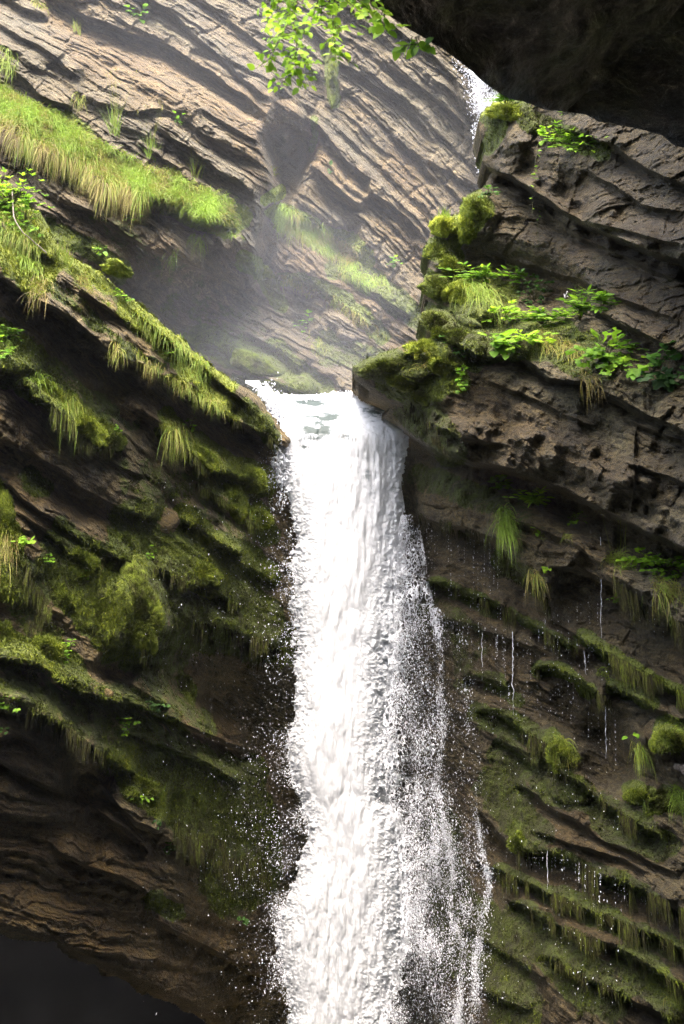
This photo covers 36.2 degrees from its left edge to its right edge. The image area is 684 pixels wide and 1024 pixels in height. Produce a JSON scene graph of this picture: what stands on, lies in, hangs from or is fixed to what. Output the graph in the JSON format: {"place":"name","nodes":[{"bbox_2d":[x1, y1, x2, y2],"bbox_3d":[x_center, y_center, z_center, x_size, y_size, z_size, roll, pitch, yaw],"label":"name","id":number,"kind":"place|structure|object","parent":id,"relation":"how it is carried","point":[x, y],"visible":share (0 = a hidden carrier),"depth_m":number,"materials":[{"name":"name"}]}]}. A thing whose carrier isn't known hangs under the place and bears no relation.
{"place":"outdoors","nodes":[
{"label":"outdoors","id":0,"kind":"place"},
{"bbox_2d":[0,935,204,1023],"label":"cave wall","id":1,"kind":"structure","parent":0,"point":[41,982],"depth_m":28.25,"materials":[{"name":"stone"}]},
{"bbox_2d":[0,191,307,1023],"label":"cliff","id":2,"kind":"structure","parent":0,"point":[84,865],"depth_m":18.69,"materials":[{"name":"stone"}]},
{"bbox_2d":[0,619,14,660],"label":"moss cushion","id":3,"kind":"object","parent":2,"relation":"on","point":[6,631],"visible":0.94,"depth_m":15.64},
{"bbox_2d":[0,489,16,551],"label":"moss cushion","id":4,"kind":"object","parent":2,"relation":"on","point":[7,514],"visible":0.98,"depth_m":16.22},
{"bbox_2d":[0,520,19,584],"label":"grass tuft","id":5,"kind":"object","parent":2,"relation":"on","point":[8,549],"visible":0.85,"depth_m":16.05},
{"bbox_2d":[0,324,24,340],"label":"leafy plant","id":6,"kind":"object","parent":2,"relation":"on","point":[7,333],"visible":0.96,"depth_m":16.29,"materials":[{"name":"green plant"}]},
{"bbox_2d":[0,210,40,260],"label":"grass tuft","id":7,"kind":"object","parent":2,"relation":"on","point":[7,236],"visible":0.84,"depth_m":16.78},
{"bbox_2d":[0,166,46,213],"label":"leafy plant","id":8,"kind":"object","parent":2,"relation":"on","point":[8,200],"visible":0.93,"depth_m":17.14,"materials":[{"name":"green plant"}]},
{"bbox_2d":[0,193,53,250],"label":"leafy plant","id":9,"kind":"object","parent":2,"relation":"on","point":[25,216],"visible":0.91,"depth_m":17.04,"materials":[{"name":"green plant"}]},
{"bbox_2d":[11,249,47,289],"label":"grass tuft","id":10,"kind":"object","parent":2,"relation":"on","point":[26,264],"visible":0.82,"depth_m":16.61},
{"bbox_2d":[17,273,53,317],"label":"grass tuft","id":11,"kind":"object","parent":2,"relation":"on","point":[38,283],"visible":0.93,"depth_m":16.11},
{"bbox_2d":[30,632,67,661],"bbox_3d":[-4.563,2.131,16.297,0.754,0.566,0.700,6,-13,-27],"label":"moss cushion","id":12,"kind":"object","parent":2,"relation":"on","point":[50,646],"visible":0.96,"depth_m":16.15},
{"bbox_2d":[37,377,65,401],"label":"moss cushion","id":13,"kind":"object","parent":2,"relation":"on","point":[56,390],"visible":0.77,"depth_m":16.44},
{"bbox_2d":[51,587,77,610],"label":"moss cushion","id":14,"kind":"object","parent":2,"relation":"on","point":[64,599],"visible":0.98,"depth_m":16.73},
{"bbox_2d":[40,389,88,455],"bbox_3d":[-4.357,-1.403,16.634,0.954,1.410,0.885,11,-16,-43],"label":"grass tuft","id":15,"kind":"object","parent":2,"relation":"on","point":[75,406],"visible":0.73,"depth_m":16.75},
{"bbox_2d":[63,543,101,581],"bbox_3d":[-4.318,0.830,17.295,0.654,0.678,0.958,0,-12,0],"label":"moss cushion","id":16,"kind":"object","parent":2,"relation":"on","point":[81,560],"visible":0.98,"depth_m":17.19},
{"bbox_2d":[74,409,109,447],"bbox_3d":[-4.147,-1.379,17.159,0.600,0.739,1.102,-6,-14,27],"label":"moss cushion","id":17,"kind":"object","parent":2,"relation":"on","point":[94,431],"visible":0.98,"depth_m":16.95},
{"bbox_2d":[90,585,118,629],"bbox_3d":[-3.985,1.621,17.501,0.624,0.888,0.588,0,-12,0],"label":"moss cushion","id":18,"kind":"object","parent":2,"relation":"on","point":[98,596],"visible":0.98,"depth_m":17.35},
{"bbox_2d":[101,555,123,571],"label":"moss cushion","id":19,"kind":"object","parent":2,"relation":"on","point":[110,563],"visible":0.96,"depth_m":18.02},
{"bbox_2d":[99,257,133,278],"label":"moss cushion","id":20,"kind":"object","parent":2,"relation":"on","point":[116,267],"visible":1,"depth_m":18.51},
{"bbox_2d":[108,430,127,454],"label":"moss cushion","id":21,"kind":"object","parent":2,"relation":"on","point":[119,441],"visible":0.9,"depth_m":17.90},
{"bbox_2d":[120,559,166,656],"bbox_3d":[-3.447,1.599,17.637,0.775,1.660,1.070,-10,-15,39],"label":"moss cushion","id":22,"kind":"object","parent":2,"relation":"on","point":[148,608],"visible":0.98,"depth_m":17.52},
{"bbox_2d":[129,772,159,799],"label":"moss cushion","id":23,"kind":"object","parent":2,"relation":"on","point":[148,785],"visible":0.97,"depth_m":18.31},
{"bbox_2d":[130,309,158,341],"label":"grass tuft","id":24,"kind":"object","parent":2,"relation":"on","point":[146,324],"visible":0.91,"depth_m":18.56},
{"bbox_2d":[0,189,297,921],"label":"moss","id":25,"kind":"object","parent":2,"relation":"on","point":[91,632],"visible":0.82,"depth_m":18.61,"materials":[{"name":"plant"}]},
{"bbox_2d":[157,507,179,533],"bbox_3d":[-3.285,0.173,19.529,0.504,0.523,0.397,0,-12,0],"label":"stone","id":26,"kind":"object","parent":25,"relation":"on","point":[168,521],"visible":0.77,"depth_m":19.37,"materials":[{"name":"stone"}]},
{"bbox_2d":[138,321,173,353],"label":"grass tuft","id":27,"kind":"object","parent":2,"relation":"on","point":[160,336],"visible":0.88,"depth_m":18.75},
{"bbox_2d":[157,415,194,466],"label":"grass tuft","id":28,"kind":"object","parent":2,"relation":"on","point":[177,433],"visible":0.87,"depth_m":19.12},
{"bbox_2d":[163,375,193,401],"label":"grass tuft","id":29,"kind":"object","parent":2,"relation":"on","point":[180,385],"visible":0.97,"depth_m":19.02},
{"bbox_2d":[165,332,199,389],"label":"grass tuft","id":30,"kind":"object","parent":2,"relation":"on","point":[181,356],"visible":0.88,"depth_m":19.35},
{"bbox_2d":[176,670,197,704],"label":"moss cushion","id":31,"kind":"object","parent":2,"relation":"on","point":[189,691],"visible":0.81,"depth_m":20.55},
{"bbox_2d":[181,387,209,412],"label":"grass tuft","id":32,"kind":"object","parent":2,"relation":"on","point":[200,399],"visible":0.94,"depth_m":19.52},
{"bbox_2d":[184,348,210,404],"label":"grass tuft","id":33,"kind":"object","parent":2,"relation":"on","point":[197,370],"visible":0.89,"depth_m":19.82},
{"bbox_2d":[182,522,213,544],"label":"moss cushion","id":34,"kind":"object","parent":2,"relation":"on","point":[201,536],"visible":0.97,"depth_m":20.20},
{"bbox_2d":[186,585,220,599],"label":"moss cushion","id":35,"kind":"object","parent":2,"relation":"on","point":[213,594],"visible":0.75,"depth_m":20.40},
{"bbox_2d":[193,441,220,472],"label":"moss cushion","id":36,"kind":"object","parent":2,"relation":"on","point":[209,460],"visible":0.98,"depth_m":19.75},
{"bbox_2d":[192,558,224,588],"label":"moss cushion","id":37,"kind":"object","parent":2,"relation":"attached to","point":[207,571],"visible":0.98,"depth_m":19.88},
{"bbox_2d":[203,395,226,421],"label":"grass tuft","id":38,"kind":"object","parent":2,"relation":"on","point":[217,408],"visible":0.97,"depth_m":19.73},
{"bbox_2d":[222,482,251,523],"bbox_3d":[-2.160,-0.209,21.243,0.640,0.977,0.936,0,-12,0],"label":"moss cushion","id":39,"kind":"object","parent":2,"relation":"on","point":[234,490],"visible":0.96,"depth_m":21.14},
{"bbox_2d":[234,462,268,494],"bbox_3d":[-1.857,-0.747,21.424,0.754,0.791,1.038,0,-12,0],"label":"moss cushion","id":40,"kind":"object","parent":2,"relation":"on","point":[254,479],"visible":0.97,"depth_m":21.38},
{"bbox_2d":[247,501,275,531],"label":"moss cushion","id":41,"kind":"object","parent":2,"relation":"on","point":[263,522],"visible":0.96,"depth_m":21.81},
{"bbox_2d":[0,402,683,1017],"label":"moss","id":42,"kind":"object","parent":2,"relation":"on","point":[634,676],"visible":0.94,"depth_m":17.50,"materials":[{"name":"plant"}]},
{"bbox_2d":[221,372,501,1023],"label":"waterfall","id":43,"kind":"structure","parent":2,"relation":"attached to","point":[344,916],"depth_m":20.98,"materials":[{"name":"white liquid"}]},
{"bbox_2d":[0,0,509,397],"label":"cliff","id":44,"kind":"structure","parent":0,"point":[393,141],"depth_m":32.92,"materials":[{"name":"stone"}]},
{"bbox_2d":[0,46,18,86],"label":"grass tuft","id":45,"kind":"object","parent":44,"relation":"attached to","point":[2,63],"visible":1,"depth_m":29.46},
{"bbox_2d":[102,69,136,137],"bbox_3d":[-6.229,-11.432,29.207,1.109,2.084,0.536,0,-12,0],"label":"grass tuft","id":46,"kind":"object","parent":44,"relation":"on","point":[116,130],"visible":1,"depth_m":29.18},
{"bbox_2d":[0,76,244,240],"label":"grass","id":47,"kind":"structure","parent":44,"relation":"on","point":[65,147],"depth_m":27.98,"materials":[{"name":"plant"}]},
{"bbox_2d":[137,101,162,160],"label":"grass tuft","id":48,"kind":"object","parent":44,"relation":"on","point":[148,154],"visible":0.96,"depth_m":29.00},
{"bbox_2d":[6,49,420,402],"bbox_3d":[-3.777,-10.084,31.314,14.310,15.489,5.407,9,-15,-36],"label":"moss","id":49,"kind":"object","parent":44,"relation":"on","point":[105,219],"visible":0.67,"depth_m":31.26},
{"bbox_2d":[218,214,241,228],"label":"moss cushion","id":50,"kind":"object","parent":44,"relation":"on","point":[231,222],"visible":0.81,"depth_m":28.90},
{"bbox_2d":[230,348,282,376],"bbox_3d":[-2.443,-4.286,29.867,1.625,1.066,1.013,0,-12,0],"label":"moss cushion","id":51,"kind":"object","parent":44,"relation":"on","point":[247,361],"visible":0.98,"depth_m":29.70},
{"bbox_2d":[259,378,313,394],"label":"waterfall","id":52,"kind":"object","parent":44,"relation":"on","point":[280,389],"visible":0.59,"depth_m":29.48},
{"bbox_2d":[271,202,385,341],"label":"grass","id":53,"kind":"structure","parent":44,"relation":"on","point":[312,233],"depth_m":33.55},
{"bbox_2d":[326,40,338,109],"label":"moss cushion","id":54,"kind":"object","parent":44,"relation":"on","point":[332,75],"visible":0.94,"depth_m":35.60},
{"bbox_2d":[453,59,504,172],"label":"waterfall","id":55,"kind":"structure","parent":44,"relation":"attached to","point":[477,80],"depth_m":36.49,"materials":[{"name":"white liquid"}]},
{"bbox_2d":[352,100,683,1023],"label":"cliff","id":56,"kind":"structure","parent":0,"point":[610,224],"depth_m":18.17,"materials":[{"name":"brown stone"}]},
{"bbox_2d":[357,356,400,374],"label":"moss cushion","id":57,"kind":"object","parent":56,"relation":"on","point":[381,366],"visible":0.99,"depth_m":18.50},
{"bbox_2d":[384,373,416,392],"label":"moss cushion","id":58,"kind":"object","parent":56,"relation":"on","point":[403,384],"visible":1,"depth_m":18.62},
{"bbox_2d":[131,480,678,1015],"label":"falling drops","id":59,"kind":"object","parent":56,"relation":"on","point":[471,796],"visible":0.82,"depth_m":19.38,"materials":[{"name":"white liquid"}]},
{"bbox_2d":[402,337,435,359],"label":"moss cushion","id":60,"kind":"object","parent":56,"relation":"on","point":[418,347],"visible":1,"depth_m":18.29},
{"bbox_2d":[408,387,430,406],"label":"moss cushion","id":61,"kind":"object","parent":56,"relation":"on","point":[417,394],"visible":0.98,"depth_m":18.69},
{"bbox_2d":[417,273,448,300],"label":"moss cushion","id":62,"kind":"object","parent":56,"relation":"on","point":[431,286],"visible":0.96,"depth_m":19.27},
{"bbox_2d":[419,310,448,332],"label":"moss cushion","id":63,"kind":"object","parent":56,"relation":"on","point":[431,318],"visible":0.96,"depth_m":18.43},
{"bbox_2d":[421,242,448,258],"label":"moss cushion","id":64,"kind":"object","parent":56,"relation":"on","point":[431,250],"visible":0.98,"depth_m":19.92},
{"bbox_2d":[430,325,446,339],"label":"moss cushion","id":65,"kind":"object","parent":56,"relation":"on","point":[437,331],"visible":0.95,"depth_m":18.26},
{"bbox_2d":[425,355,456,376],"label":"moss cushion","id":66,"kind":"object","parent":56,"relation":"on","point":[440,366],"visible":0.98,"depth_m":18.09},
{"bbox_2d":[428,214,457,238],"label":"moss cushion","id":67,"kind":"object","parent":56,"relation":"on","point":[441,226],"visible":0.99,"depth_m":19.79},
{"bbox_2d":[435,254,465,273],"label":"moss cushion","id":68,"kind":"object","parent":56,"relation":"on","point":[449,261],"visible":0.94,"depth_m":19.60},
{"bbox_2d":[440,278,470,304],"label":"moss cushion","id":69,"kind":"object","parent":56,"relation":"on","point":[451,291],"visible":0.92,"depth_m":19.01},
{"bbox_2d":[444,326,470,349],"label":"moss cushion","id":70,"kind":"object","parent":56,"relation":"on","point":[454,336],"visible":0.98,"depth_m":17.91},
{"bbox_2d":[455,364,469,393],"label":"leafy plant","id":71,"kind":"object","parent":56,"relation":"on","point":[462,384],"visible":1,"depth_m":17.91,"materials":[{"name":"green plant"}]},
{"bbox_2d":[455,213,474,244],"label":"moss cushion","id":72,"kind":"object","parent":56,"relation":"on","point":[465,230],"visible":0.92,"depth_m":19.55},
{"bbox_2d":[458,193,494,220],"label":"moss cushion","id":73,"kind":"object","parent":56,"relation":"on","point":[474,207],"visible":0.99,"depth_m":19.35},
{"bbox_2d":[438,261,518,283],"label":"leafy plant","id":74,"kind":"object","parent":56,"relation":"on","point":[483,273],"visible":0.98,"depth_m":19.19,"materials":[{"name":"green plant"}]},
{"bbox_2d":[445,277,512,327],"bbox_3d":[2.472,-3.776,18.875,1.238,1.638,1.455,0,-12,0],"label":"grass tuft","id":75,"kind":"object","parent":56,"relation":"on","point":[475,286],"visible":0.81,"depth_m":18.71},
{"bbox_2d":[487,474,512,489],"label":"leafy plant","id":76,"kind":"object","parent":56,"relation":"on","point":[500,478],"visible":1,"depth_m":19.86,"materials":[{"name":"green plant"}]},
{"bbox_2d":[488,329,516,359],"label":"leafy plant","id":77,"kind":"object","parent":56,"relation":"on","point":[499,347],"visible":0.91,"depth_m":17.19,"materials":[{"name":"green plant"}]},
{"bbox_2d":[485,503,523,574],"bbox_3d":[2.926,0.430,18.591,0.663,1.379,0.855,7,-14,-30],"label":"grass tuft","id":78,"kind":"object","parent":56,"relation":"on","point":[506,529],"visible":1,"depth_m":18.57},
{"bbox_2d":[485,101,523,121],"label":"moss cushion","id":79,"kind":"object","parent":56,"relation":"on","point":[507,111],"visible":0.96,"depth_m":19.30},
{"bbox_2d":[481,300,535,322],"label":"leafy plant","id":80,"kind":"object","parent":56,"relation":"on","point":[506,317],"visible":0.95,"depth_m":18.16,"materials":[{"name":"green plant"}]},
{"bbox_2d":[506,827,527,854],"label":"moss cushion","id":81,"kind":"object","parent":56,"relation":"on","point":[517,838],"visible":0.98,"depth_m":18.88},
{"bbox_2d":[352,100,683,1023],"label":"moss","id":82,"kind":"object","parent":56,"relation":"on","point":[516,786],"visible":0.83,"depth_m":18.37,"materials":[{"name":"plant"}]},
{"bbox_2d":[478,329,557,354],"bbox_3d":[2.894,-2.816,17.192,1.354,0.467,0.529,0,-12,0],"label":"leafy plant","id":83,"kind":"object","parent":56,"relation":"on","point":[533,338],"visible":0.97,"depth_m":17.17,"materials":[{"name":"green plant"}]},
{"bbox_2d":[509,268,534,287],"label":"leafy plant","id":84,"kind":"object","parent":56,"relation":"on","point":[514,276],"visible":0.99,"depth_m":19.51,"materials":[{"name":"green plant"}]},
{"bbox_2d":[502,486,553,506],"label":"leafy plant","id":85,"kind":"object","parent":56,"relation":"on","point":[536,500],"visible":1,"depth_m":18.97,"materials":[{"name":"green plant"}]},
{"bbox_2d":[517,268,554,303],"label":"leafy plant","id":86,"kind":"object","parent":56,"relation":"on","point":[540,297],"visible":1,"depth_m":19.07,"materials":[{"name":"green plant"}]},
{"bbox_2d":[522,569,550,613],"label":"grass tuft","id":87,"kind":"object","parent":56,"relation":"on","point":[537,574],"visible":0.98,"depth_m":18.17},
{"bbox_2d":[509,305,582,327],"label":"leafy plant","id":88,"kind":"object","parent":56,"relation":"on","point":[541,316],"visible":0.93,"depth_m":17.73,"materials":[{"name":"green plant"}]},
{"bbox_2d":[531,324,573,361],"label":"grass tuft","id":89,"kind":"object","parent":56,"relation":"on","point":[546,343],"visible":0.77,"depth_m":17.12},
{"bbox_2d":[544,736,576,774],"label":"grass tuft","id":90,"kind":"object","parent":56,"relation":"on","point":[557,747],"visible":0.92,"depth_m":17.82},
{"bbox_2d":[543,120,586,151],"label":"leafy plant","id":91,"kind":"object","parent":56,"relation":"on","point":[570,143],"visible":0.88,"depth_m":17.91,"materials":[{"name":"green plant"}]},
{"bbox_2d":[556,338,586,385],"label":"grass tuft","id":92,"kind":"object","parent":56,"relation":"on","point":[565,344],"visible":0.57,"depth_m":16.75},
{"bbox_2d":[552,284,595,320],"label":"leafy plant","id":93,"kind":"object","parent":56,"relation":"on","point":[584,307],"visible":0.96,"depth_m":17.25,"materials":[{"name":"green plant"}]},
{"bbox_2d":[569,367,608,412],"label":"grass tuft","id":94,"kind":"object","parent":56,"relation":"on","point":[593,378],"visible":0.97,"depth_m":15.82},
{"bbox_2d":[590,290,620,312],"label":"leafy plant","id":95,"kind":"object","parent":56,"relation":"on","point":[602,299],"visible":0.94,"depth_m":16.52,"materials":[{"name":"green plant"}]},
{"bbox_2d":[565,327,650,374],"bbox_3d":[3.996,-2.413,15.770,1.294,0.841,0.614,0,-12,0],"label":"leafy plant","id":96,"kind":"object","parent":56,"relation":"on","point":[600,354],"visible":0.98,"depth_m":15.79,"materials":[{"name":"green plant"}]},
{"bbox_2d":[598,511,645,582],"bbox_3d":[4.401,0.538,16.583,0.759,1.417,0.933,0,-12,0],"label":"grass tuft","id":97,"kind":"object","parent":56,"relation":"on","point":[618,555],"visible":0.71,"depth_m":16.63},
{"bbox_2d":[608,355,651,377],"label":"leafy plant","id":98,"kind":"object","parent":56,"relation":"on","point":[623,366],"visible":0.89,"depth_m":15.45,"materials":[{"name":"green plant"}]},
{"bbox_2d":[622,784,648,807],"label":"moss cushion","id":99,"kind":"object","parent":56,"relation":"on","point":[631,796],"visible":0.98,"depth_m":16.10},
{"bbox_2d":[626,365,653,379],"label":"leafy plant","id":100,"kind":"object","parent":56,"relation":"on","point":[633,373],"visible":1,"depth_m":15.10,"materials":[{"name":"green plant"}]},
{"bbox_2d":[615,546,668,567],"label":"leafy plant","id":101,"kind":"object","parent":56,"relation":"on","point":[646,558],"visible":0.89,"depth_m":16.36,"materials":[{"name":"green plant"}]},
{"bbox_2d":[627,739,656,782],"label":"grass tuft","id":102,"kind":"object","parent":56,"relation":"on","point":[639,757],"visible":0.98,"depth_m":16.24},
{"bbox_2d":[643,793,673,818],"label":"moss cushion","id":103,"kind":"object","parent":56,"relation":"on","point":[658,804],"visible":0.96,"depth_m":15.71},
{"bbox_2d":[636,340,683,391],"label":"leafy plant","id":104,"kind":"object","parent":56,"relation":"on","point":[665,379],"visible":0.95,"depth_m":14.92,"materials":[{"name":"green plant"}]},
{"bbox_2d":[639,553,683,580],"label":"leafy plant","id":105,"kind":"object","parent":56,"relation":"on","point":[660,561],"visible":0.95,"depth_m":16.01,"materials":[{"name":"green plant"}]},
{"bbox_2d":[642,572,683,637],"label":"grass tuft","id":106,"kind":"object","parent":56,"relation":"on","point":[667,590],"visible":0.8,"depth_m":15.40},
{"bbox_2d":[648,728,683,754],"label":"moss cushion","id":107,"kind":"object","parent":56,"relation":"on","point":[664,741],"visible":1,"depth_m":14.93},
{"bbox_2d":[663,782,683,830],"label":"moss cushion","id":108,"kind":"object","parent":56,"relation":"on","point":[680,804],"visible":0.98,"depth_m":15.49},
{"bbox_2d":[370,0,683,147],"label":"cave roof","id":109,"kind":"structure","parent":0,"point":[619,62],"depth_m":8.71,"materials":[{"name":"stone"}]},
{"bbox_2d":[247,0,321,94],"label":"hanging branch","id":110,"kind":"object","parent":109,"relation":"hanging from","point":[280,30],"visible":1,"depth_m":5.75,"materials":[{"name":"green plant"}]},
{"bbox_2d":[296,0,357,67],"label":"hanging branch","id":111,"kind":"object","parent":109,"relation":"hanging from","point":[334,27],"visible":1,"depth_m":6.21,"materials":[{"name":"green plant"}]},
{"bbox_2d":[324,0,392,21],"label":"hanging branch","id":112,"kind":"object","parent":109,"relation":"hanging from","point":[365,11],"visible":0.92,"depth_m":6.45,"materials":[{"name":"green plant"}]},
{"bbox_2d":[357,11,408,38],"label":"hanging branch","id":113,"kind":"object","parent":109,"relation":"hanging from","point":[376,29],"visible":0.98,"depth_m":6.64,"materials":[{"name":"green plant"}]},
{"bbox_2d":[391,36,435,60],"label":"hanging branch","id":114,"kind":"object","parent":109,"relation":"hanging from","point":[425,46],"visible":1,"depth_m":7.36,"materials":[{"name":"green plant"}]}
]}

